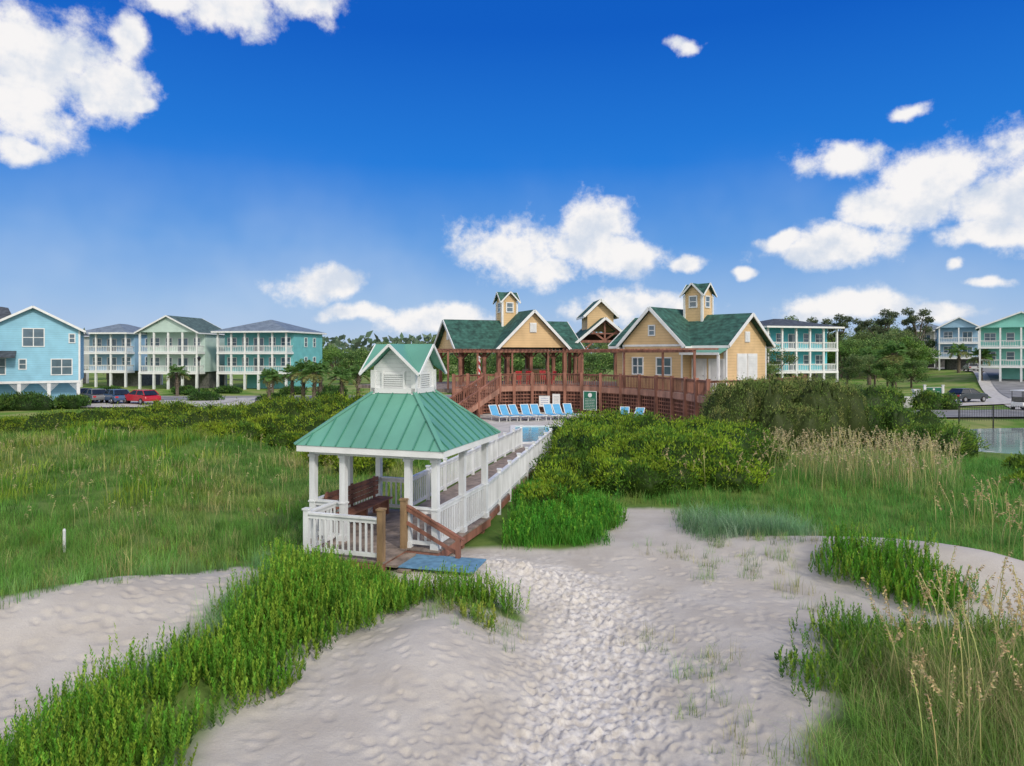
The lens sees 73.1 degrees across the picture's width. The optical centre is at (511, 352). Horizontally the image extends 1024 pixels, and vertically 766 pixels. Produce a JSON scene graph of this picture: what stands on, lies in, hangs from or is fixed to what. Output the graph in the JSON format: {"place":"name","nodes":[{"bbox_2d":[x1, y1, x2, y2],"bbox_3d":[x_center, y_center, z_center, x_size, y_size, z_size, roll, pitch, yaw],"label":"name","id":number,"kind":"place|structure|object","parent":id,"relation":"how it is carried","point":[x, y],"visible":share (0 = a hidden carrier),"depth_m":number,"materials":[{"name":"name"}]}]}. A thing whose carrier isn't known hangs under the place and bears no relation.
{"place":"outdoors","nodes":[
{"label":"outdoors","id":0,"kind":"place"},
{"bbox_2d":[0,353,1023,765],"bbox_3d":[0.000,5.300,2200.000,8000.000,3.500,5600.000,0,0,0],"label":"ground","id":1,"kind":"structure","parent":0,"point":[574,679],"depth_m":11.61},
{"bbox_2d":[0,414,36,433],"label":"shrub","id":2,"kind":"object","parent":1,"relation":"on","point":[11,423],"visible":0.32,"depth_m":46.22,"materials":[{"name":"green plant"}]},
{"bbox_2d":[5,390,57,410],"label":"shrub","id":3,"kind":"object","parent":1,"relation":"on","point":[31,401],"visible":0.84,"depth_m":66.39,"materials":[{"name":"green plant"}]},
{"bbox_2d":[0,306,88,399],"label":"house","id":4,"kind":"structure","parent":1,"relation":"on","point":[41,350],"depth_m":70.38,"materials":[{"name":"blue"}]},
{"bbox_2d":[22,328,44,346],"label":"window","id":5,"kind":"structure","parent":4,"relation":"in","point":[31,337],"depth_m":69.97,"materials":[{"name":"glass"}]},
{"bbox_2d":[51,359,72,374],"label":"window","id":6,"kind":"structure","parent":4,"relation":"in","point":[58,366],"depth_m":71.16,"materials":[{"name":"glass"}]},
{"bbox_2d":[53,393,91,408],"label":"shrub","id":7,"kind":"object","parent":1,"relation":"on","point":[72,401],"visible":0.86,"depth_m":68.20,"materials":[{"name":"green plant"}]},
{"bbox_2d":[20,402,152,433],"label":"shrub","id":8,"kind":"object","parent":1,"relation":"on","point":[53,418],"visible":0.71,"depth_m":45.07,"materials":[{"name":"green plant"}]},
{"bbox_2d":[57,418,153,433],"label":"shrub","id":9,"kind":"object","parent":1,"relation":"on","point":[124,424],"visible":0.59,"depth_m":40.30,"materials":[{"name":"green plant"}]},
{"bbox_2d":[80,324,162,386],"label":"house","id":10,"kind":"structure","parent":1,"relation":"on","point":[112,351],"depth_m":113.50,"materials":[{"name":"blue"}]},
{"bbox_2d":[55,400,236,406],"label":"parking area","id":11,"kind":"object","parent":1,"relation":"on","point":[108,404],"visible":0.3,"depth_m":73.33,"materials":[{"name":"asphalt"}]},
{"bbox_2d":[100,389,130,403],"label":"parked car","id":12,"kind":"object","parent":11,"relation":"on","point":[113,395],"visible":0.79,"depth_m":72.97,"materials":[{"name":"paint"}]},
{"bbox_2d":[122,389,160,404],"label":"parked car","id":13,"kind":"object","parent":11,"relation":"on","point":[141,396],"visible":0.93,"depth_m":72.08,"materials":[{"name":"red paint"}]},
{"bbox_2d":[104,411,192,432],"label":"shrub","id":14,"kind":"object","parent":1,"relation":"on","point":[160,418],"visible":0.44,"depth_m":43.37,"materials":[{"name":"green plant"}]},
{"bbox_2d":[134,397,205,415],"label":"shrub","id":15,"kind":"object","parent":1,"relation":"on","point":[176,406],"visible":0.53,"depth_m":50.55,"materials":[{"name":"green plant"}]},
{"bbox_2d":[165,364,190,395],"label":"palm tree","id":16,"kind":"object","parent":1,"relation":"on","point":[179,371],"visible":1,"depth_m":87.84,"materials":[{"name":"green plant"}]},
{"bbox_2d":[134,315,226,388],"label":"house","id":17,"kind":"structure","parent":1,"relation":"on","point":[179,341],"depth_m":107.04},
{"bbox_2d":[185,391,224,400],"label":"shrub","id":18,"kind":"object","parent":1,"relation":"on","point":[206,396],"visible":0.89,"depth_m":77.94,"materials":[{"name":"green plant"}]},
{"bbox_2d":[152,402,280,430],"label":"shrub","id":19,"kind":"object","parent":1,"relation":"on","point":[229,412],"visible":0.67,"depth_m":40.70,"materials":[{"name":"green plant"}]},
{"bbox_2d":[173,397,264,416],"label":"shrub","id":20,"kind":"object","parent":1,"relation":"on","point":[226,405],"visible":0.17,"depth_m":49.56,"materials":[{"name":"green plant"}]},
{"bbox_2d":[173,418,268,440],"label":"shrub","id":21,"kind":"object","parent":1,"relation":"on","point":[246,427],"visible":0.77,"depth_m":37.13,"materials":[{"name":"green plant"}]},
{"bbox_2d":[0,417,479,597],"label":"dune grass","id":22,"kind":"structure","parent":1,"relation":"on","point":[22,439],"depth_m":22.29,"materials":[{"name":"green plant"}]},
{"bbox_2d":[211,320,326,389],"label":"house","id":23,"kind":"structure","parent":1,"relation":"on","point":[252,350],"depth_m":105.97,"materials":[{"name":"teal"}]},
{"bbox_2d":[257,367,284,398],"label":"palm tree","id":24,"kind":"object","parent":1,"relation":"on","point":[271,376],"visible":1,"depth_m":76.82,"materials":[{"name":"green plant"}]},
{"bbox_2d":[236,410,321,441],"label":"shrub","id":25,"kind":"object","parent":1,"relation":"on","point":[274,423],"visible":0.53,"depth_m":38.53,"materials":[{"name":"green plant"}]},
{"bbox_2d":[262,428,308,450],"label":"shrub","id":26,"kind":"object","parent":1,"relation":"on","point":[287,438],"visible":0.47,"depth_m":34.88,"materials":[{"name":"green plant"}]},
{"bbox_2d":[247,395,341,416],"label":"shrub","id":27,"kind":"object","parent":1,"relation":"on","point":[293,407],"visible":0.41,"depth_m":44.79,"materials":[{"name":"green plant"}]},
{"bbox_2d":[284,359,312,397],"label":"palm tree","id":28,"kind":"object","parent":1,"relation":"on","point":[300,366],"visible":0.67,"depth_m":77.54,"materials":[{"name":"green plant"}]},
{"bbox_2d":[296,361,326,401],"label":"palm tree","id":29,"kind":"object","parent":1,"relation":"on","point":[314,377],"visible":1,"depth_m":75.56,"materials":[{"name":"green plant"}]},
{"bbox_2d":[281,406,344,432],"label":"shrub","id":30,"kind":"object","parent":1,"relation":"on","point":[310,422],"visible":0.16,"depth_m":36.96,"materials":[{"name":"green plant"}]},
{"bbox_2d":[297,400,350,418],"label":"shrub","id":31,"kind":"object","parent":1,"relation":"on","point":[328,412],"visible":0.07,"depth_m":42.31,"materials":[{"name":"green plant"}]},
{"bbox_2d":[322,347,351,379],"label":"tree","id":32,"kind":"object","parent":1,"relation":"on","point":[331,354],"visible":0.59,"depth_m":139.45,"materials":[{"name":"green plant"}]},
{"bbox_2d":[326,366,357,395],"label":"palm tree","id":33,"kind":"object","parent":1,"relation":"on","point":[345,375],"visible":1,"depth_m":73.73,"materials":[{"name":"green plant"}]},
{"bbox_2d":[315,389,369,406],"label":"shrub","id":34,"kind":"object","parent":1,"relation":"on","point":[330,400],"visible":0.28,"depth_m":49.61,"materials":[{"name":"green plant"}]},
{"bbox_2d":[339,347,369,374],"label":"tree","id":35,"kind":"object","parent":1,"relation":"on","point":[357,358],"visible":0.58,"depth_m":119.38,"materials":[{"name":"green plant"}]},
{"bbox_2d":[344,365,370,394],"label":"palm tree","id":36,"kind":"object","parent":1,"relation":"on","point":[354,371],"visible":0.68,"depth_m":75.75,"materials":[{"name":"green plant"}]},
{"bbox_2d":[329,455,401,474],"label":"shrub","id":37,"kind":"object","parent":1,"relation":"on","point":[362,463],"visible":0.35,"depth_m":28.86,"materials":[{"name":"green plant"}]},
{"bbox_2d":[294,344,500,572],"bbox_3d":[-2.804,2.735,17.691,4.433,5.930,4.995,0,0,18],"label":"gazebo","id":38,"kind":"object","parent":1,"relation":"on","point":[406,411],"visible":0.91,"depth_m":16.93,"materials":[{"name":"white paint"}]},
{"bbox_2d":[325,476,392,532],"bbox_3d":[-4.081,4.055,18.603,0.550,1.050,2.700,0,0,18],"label":"bench","id":39,"kind":"object","parent":38,"relation":"on","point":[361,508],"visible":0.69,"depth_m":18.90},
{"bbox_2d":[397,554,485,573],"bbox_3d":[-1.720,4.706,15.500,2.100,0.030,1.000,0,0,14],"label":"beach mat","id":40,"kind":"object","parent":1,"relation":"on","point":[417,561],"visible":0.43,"depth_m":15.46,"materials":[{"name":"blue rubber"}]},
{"bbox_2d":[83,327,842,363],"bbox_3d":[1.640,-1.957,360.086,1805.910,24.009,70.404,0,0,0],"label":"distant wood","id":41,"kind":"object","parent":1,"relation":"on","point":[339,343],"visible":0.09,"depth_m":352.69,"materials":[{"name":"green plant"}]},
{"bbox_2d":[413,424,555,519],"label":"boardwalk","id":42,"kind":"structure","parent":1,"relation":"on","point":[505,473],"depth_m":24.04,"materials":[{"name":"white paint"}]},
{"bbox_2d":[0,477,1023,765],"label":"leafy ground cover","id":43,"kind":"object","parent":1,"relation":"on","point":[294,581],"visible":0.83,"depth_m":11.10,"materials":[{"name":"green plant"}]},
{"bbox_2d":[0,528,1023,765],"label":"dune grass","id":44,"kind":"structure","parent":1,"relation":"on","point":[936,700],"depth_m":9.20,"materials":[{"name":"green plant"}]},
{"bbox_2d":[0,420,1023,765],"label":"sea oats","id":45,"kind":"object","parent":1,"relation":"on","point":[904,448],"visible":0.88,"depth_m":19.86,"materials":[{"name":"beige plant"}]},
{"bbox_2d":[486,353,541,378],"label":"tree","id":46,"kind":"object","parent":1,"relation":"on","point":[518,364],"visible":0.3,"depth_m":97.98,"materials":[{"name":"green plant"}]},
{"bbox_2d":[516,480,569,508],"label":"shrub","id":47,"kind":"object","parent":1,"relation":"on","point":[541,491],"visible":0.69,"depth_m":21.52,"materials":[{"name":"green plant"}]},
{"bbox_2d":[532,466,596,497],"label":"shrub","id":48,"kind":"object","parent":1,"relation":"on","point":[558,475],"visible":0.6,"depth_m":23.25,"materials":[{"name":"green plant"}]},
{"bbox_2d":[528,448,622,488],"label":"shrub","id":49,"kind":"object","parent":1,"relation":"on","point":[568,461],"visible":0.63,"depth_m":25.27,"materials":[{"name":"green plant"}]},
{"bbox_2d":[358,348,806,423],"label":"sun deck","id":50,"kind":"structure","parent":1,"relation":"on","point":[685,400],"depth_m":50.48,"materials":[{"name":"wood"}]},
{"bbox_2d":[434,291,584,384],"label":"pavilion","id":51,"kind":"structure","parent":50,"relation":"on","point":[510,327],"depth_m":58.37,"materials":[{"name":"yellow"}]},
{"bbox_2d":[583,391,596,409],"bbox_3d":[5.839,3.575,51.730,1.080,1.430,0.045,0,0,30],"label":"notice board","id":52,"kind":"object","parent":50,"relation":"attached to","point":[589,400],"visible":0.99,"depth_m":51.70,"materials":[{"name":"green paint"}]},
{"bbox_2d":[568,299,621,381],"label":"entrance pavilion","id":53,"kind":"structure","parent":50,"relation":"on","point":[600,315],"depth_m":62.96,"materials":[{"name":"wood"}]},
{"bbox_2d":[608,283,775,390],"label":"clubhouse","id":54,"kind":"structure","parent":50,"relation":"on","point":[743,342],"depth_m":49.10,"materials":[{"name":"yellow"}]},
{"bbox_2d":[656,357,671,375],"bbox_3d":[10.705,0.950,48.745,1.300,1.300,0.090,0,0,45],"label":"window","id":55,"kind":"structure","parent":54,"relation":"in","point":[667,360],"depth_m":48.65,"materials":[{"name":"glass"}]},
{"bbox_2d":[691,359,706,379],"bbox_3d":[12.958,1.500,47.886,1.150,2.200,0.120,0,0,45],"label":"door","id":56,"kind":"structure","parent":54,"relation":"in","point":[701,364],"depth_m":47.81,"materials":[{"name":"white paint"}]},
{"bbox_2d":[708,359,723,390],"bbox_3d":[13.891,1.500,46.981,1.150,2.200,0.080,0,0,45],"label":"door","id":57,"kind":"structure","parent":54,"relation":"in","point":[712,363],"depth_m":47.05,"materials":[{"name":"white paint"}]},
{"bbox_2d":[538,416,631,457],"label":"shrub","id":58,"kind":"object","parent":1,"relation":"on","point":[581,433],"visible":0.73,"depth_m":27.92,"materials":[{"name":"green plant"}]},
{"bbox_2d":[584,353,612,380],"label":"tree","id":59,"kind":"object","parent":1,"relation":"on","point":[602,360],"visible":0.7,"depth_m":102.64,"materials":[{"name":"green plant"}]},
{"bbox_2d":[553,436,644,460],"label":"shrub","id":60,"kind":"object","parent":1,"relation":"on","point":[616,452],"visible":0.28,"depth_m":26.32,"materials":[{"name":"green plant"}]},
{"bbox_2d":[540,401,668,439],"bbox_3d":[4.939,4.219,33.047,7.229,3.674,6.765,0,0,0],"label":"shrub","id":61,"kind":"object","parent":1,"relation":"on","point":[634,422],"visible":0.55,"depth_m":32.39,"materials":[{"name":"green plant"}]},
{"bbox_2d":[579,451,705,498],"bbox_3d":[4.587,4.499,24.724,4.742,1.922,4.045,0,0,0],"label":"shrub","id":62,"kind":"object","parent":1,"relation":"on","point":[650,474],"visible":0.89,"depth_m":23.77,"materials":[{"name":"green plant"}]},
{"bbox_2d":[600,422,754,479],"bbox_3d":[5.963,4.223,27.448,6.736,2.777,7.069,0,0,0],"label":"shrub","id":63,"kind":"object","parent":1,"relation":"on","point":[654,440],"visible":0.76,"depth_m":25.98,"materials":[{"name":"green plant"}]},
{"bbox_2d":[642,414,778,459],"bbox_3d":[8.540,4.140,30.490,6.208,2.799,6.698,0,0,30],"label":"shrub","id":64,"kind":"object","parent":1,"relation":"on","point":[729,430],"visible":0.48,"depth_m":29.76,"materials":[{"name":"green plant"}]},
{"bbox_2d":[681,454,774,492],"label":"shrub","id":65,"kind":"object","parent":1,"relation":"on","point":[718,474],"visible":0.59,"depth_m":24.14,"materials":[{"name":"green plant"}]},
{"bbox_2d":[707,400,759,430],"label":"shrub","id":66,"kind":"object","parent":1,"relation":"on","point":[722,414],"visible":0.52,"depth_m":33.57,"materials":[{"name":"green plant"}]},
{"bbox_2d":[698,375,801,426],"bbox_3d":[12.375,3.773,35.483,5.511,5.583,4.732,0,0,0],"label":"shrub","id":67,"kind":"object","parent":1,"relation":"on","point":[753,395],"visible":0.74,"depth_m":34.24,"materials":[{"name":"green plant"}]},
{"bbox_2d":[495,447,1023,560],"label":"dune grass","id":68,"kind":"structure","parent":1,"relation":"on","point":[704,521],"depth_m":20.81,"materials":[{"name":"green plant"}]},
{"bbox_2d":[731,433,792,467],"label":"shrub","id":69,"kind":"object","parent":1,"relation":"on","point":[759,454],"visible":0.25,"depth_m":27.76,"materials":[{"name":"green plant"}]},
{"bbox_2d":[767,345,798,378],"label":"tree","id":70,"kind":"object","parent":1,"relation":"on","point":[771,368],"visible":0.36,"depth_m":93.07,"materials":[{"name":"green plant"}]},
{"bbox_2d":[754,400,847,455],"bbox_3d":[13.928,4.209,33.587,4.818,3.845,3.354,0,0,0],"label":"shrub","id":71,"kind":"object","parent":1,"relation":"on","point":[797,419],"visible":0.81,"depth_m":32.60,"materials":[{"name":"green plant"}]},
{"bbox_2d":[760,319,844,382],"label":"house","id":72,"kind":"structure","parent":1,"relation":"on","point":[807,344],"depth_m":97.85,"materials":[{"name":"teal"}]},
{"bbox_2d":[756,372,853,447],"bbox_3d":[14.776,3.893,36.163,5.272,5.865,5.321,0,0,-34],"label":"shrub","id":73,"kind":"object","parent":1,"relation":"on","point":[822,393],"visible":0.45,"depth_m":34.77,"materials":[{"name":"green plant"}]},
{"bbox_2d":[807,376,870,450],"bbox_3d":[16.884,3.975,37.160,4.561,5.522,4.808,0,0,21],"label":"shrub","id":74,"kind":"object","parent":1,"relation":"on","point":[859,419],"visible":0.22,"depth_m":35.14,"materials":[{"name":"green plant"}]},
{"bbox_2d":[827,314,853,370],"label":"tree","id":75,"kind":"object","parent":1,"relation":"on","point":[846,319],"visible":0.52,"depth_m":160.80,"materials":[{"name":"green plant"}]},
{"bbox_2d":[827,341,860,378],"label":"tree","id":76,"kind":"object","parent":1,"relation":"on","point":[830,355],"visible":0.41,"depth_m":140.26,"materials":[{"name":"green plant"}]},
{"bbox_2d":[830,353,868,384],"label":"tree","id":77,"kind":"object","parent":1,"relation":"on","point":[855,367],"visible":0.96,"depth_m":110.61,"materials":[{"name":"green plant"}]},
{"bbox_2d":[830,374,903,410],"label":"shrub","id":78,"kind":"object","parent":1,"relation":"on","point":[872,395],"visible":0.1,"depth_m":40.36,"materials":[{"name":"green plant"}]},
{"bbox_2d":[860,309,899,338],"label":"tree","id":79,"kind":"object","parent":1,"relation":"on","point":[885,321],"visible":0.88,"depth_m":150.79,"materials":[{"name":"green plant"}]},
{"bbox_2d":[868,384,907,407],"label":"shrub","id":80,"kind":"object","parent":1,"relation":"on","point":[895,393],"visible":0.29,"depth_m":67.25,"materials":[{"name":"green plant"}]},
{"bbox_2d":[870,359,907,386],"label":"tree","id":81,"kind":"object","parent":1,"relation":"on","point":[879,367],"visible":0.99,"depth_m":103.36,"materials":[{"name":"green plant"}]},
{"bbox_2d":[859,394,921,449],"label":"shrub","id":82,"kind":"object","parent":1,"relation":"on","point":[888,417],"visible":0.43,"depth_m":35.89,"materials":[{"name":"green plant"}]},
{"bbox_2d":[871,341,910,388],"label":"tree","id":83,"kind":"object","parent":1,"relation":"on","point":[891,348],"visible":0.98,"depth_m":104.50,"materials":[{"name":"green plant"}]},
{"bbox_2d":[878,329,922,373],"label":"tree","id":84,"kind":"object","parent":1,"relation":"on","point":[895,336],"visible":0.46,"depth_m":137.18,"materials":[{"name":"green plant"}]},
{"bbox_2d":[885,335,933,373],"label":"tree","id":85,"kind":"object","parent":1,"relation":"on","point":[907,343],"visible":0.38,"depth_m":136.09,"materials":[{"name":"green plant"}]},
{"bbox_2d":[900,358,929,387],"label":"tree","id":86,"kind":"object","parent":1,"relation":"on","point":[921,369],"visible":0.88,"depth_m":106.86,"materials":[{"name":"green plant"}]},
{"bbox_2d":[900,307,934,367],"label":"tree","id":87,"kind":"object","parent":1,"relation":"on","point":[912,318],"visible":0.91,"depth_m":155.62,"materials":[{"name":"green plant"}]},
{"bbox_2d":[887,398,952,426],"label":"shrub","id":88,"kind":"object","parent":1,"relation":"on","point":[926,415],"visible":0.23,"depth_m":39.80,"materials":[{"name":"green plant"}]},
{"bbox_2d":[898,323,944,366],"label":"house","id":89,"kind":"structure","parent":1,"relation":"on","point":[930,334],"depth_m":164.88,"materials":[{"name":"blue"}]},
{"bbox_2d":[881,418,981,459],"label":"shrub","id":90,"kind":"object","parent":1,"relation":"on","point":[968,443],"visible":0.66,"depth_m":33.18,"materials":[{"name":"green plant"}]},
{"bbox_2d":[908,388,962,409],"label":"shrub","id":91,"kind":"object","parent":1,"relation":"on","point":[945,401],"visible":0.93,"depth_m":65.88,"materials":[{"name":"green plant"}]},
{"bbox_2d":[933,317,978,369],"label":"house","id":92,"kind":"structure","parent":1,"relation":"on","point":[958,330],"depth_m":141.58,"materials":[{"name":"blue"}]},
{"bbox_2d":[945,343,970,372],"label":"palm tree","id":93,"kind":"object","parent":1,"relation":"on","point":[959,353],"visible":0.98,"depth_m":129.55,"materials":[{"name":"green plant"}]},
{"bbox_2d":[931,419,991,456],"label":"shrub","id":94,"kind":"object","parent":1,"relation":"on","point":[948,424],"visible":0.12,"depth_m":37.09,"materials":[{"name":"green plant"}]},
{"bbox_2d":[966,348,995,380],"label":"palm tree","id":95,"kind":"object","parent":1,"relation":"on","point":[985,352],"visible":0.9,"depth_m":111.75,"materials":[{"name":"green plant"}]},
{"bbox_2d":[956,398,1012,405],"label":"parking area","id":96,"kind":"object","parent":1,"relation":"on","point":[988,401],"visible":0.35,"depth_m":76.63,"materials":[{"name":"concrete"}]},
{"bbox_2d":[947,388,988,401],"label":"parked car","id":97,"kind":"object","parent":96,"relation":"on","point":[966,394],"visible":0.86,"depth_m":75.24,"materials":[{"name":"paint"}]},
{"bbox_2d":[958,405,1023,427],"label":"pool fence","id":98,"kind":"object","parent":1,"relation":"on","point":[981,407],"visible":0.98,"depth_m":54.57,"materials":[{"name":"black metal"}]},
{"bbox_2d":[975,311,1023,381],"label":"house","id":99,"kind":"structure","parent":1,"relation":"on","point":[1002,339],"depth_m":110.39,"materials":[{"name":"green"}]},
{"bbox_2d":[1001,451,1023,471],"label":"shrub","id":100,"kind":"object","parent":1,"relation":"on","point":[1015,463],"visible":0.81,"depth_m":27.86,"materials":[{"name":"green plant"}]},
{"bbox_2d":[0,0,1023,350],"label":"sky","id":101,"kind":"structure","parent":0,"point":[350,168],"materials":[{"name":"blue"}]},
{"bbox_2d":[515,427,548,441],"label":"water","id":102,"kind":"structure","parent":0,"point":[530,434],"depth_m":39.85,"materials":[{"name":"teal liquid"}]},
{"bbox_2d":[467,412,661,451],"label":"pool terrace","id":103,"kind":"structure","parent":0,"point":[502,425],"depth_m":46.28,"materials":[{"name":"concrete"}]},
{"bbox_2d":[449,372,501,417],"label":"deck stairs","id":104,"kind":"structure","parent":103,"relation":"on","point":[478,403],"depth_m":48.19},
{"bbox_2d":[763,437,977,500],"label":"dry grass","id":105,"kind":"structure","parent":0,"point":[874,461],"depth_m":25.78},
{"bbox_2d":[908,409,1022,416],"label":"road","id":106,"kind":"structure","parent":0,"point":[951,413],"depth_m":61.26,"materials":[{"name":"asphalt"}]},
{"bbox_2d":[925,367,1020,408],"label":"pavement","id":107,"kind":"structure","parent":0,"point":[987,386],"depth_m":102.87,"materials":[{"name":"concrete"}]},
{"bbox_2d":[934,367,1023,397],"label":"road","id":108,"kind":"structure","parent":0,"point":[1004,386],"depth_m":105.96,"materials":[{"name":"asphalt"}]},
{"bbox_2d":[966,428,1023,453],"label":"water","id":109,"kind":"structure","parent":0,"point":[1006,440],"depth_m":46.23,"materials":[{"name":"grey liquid"}]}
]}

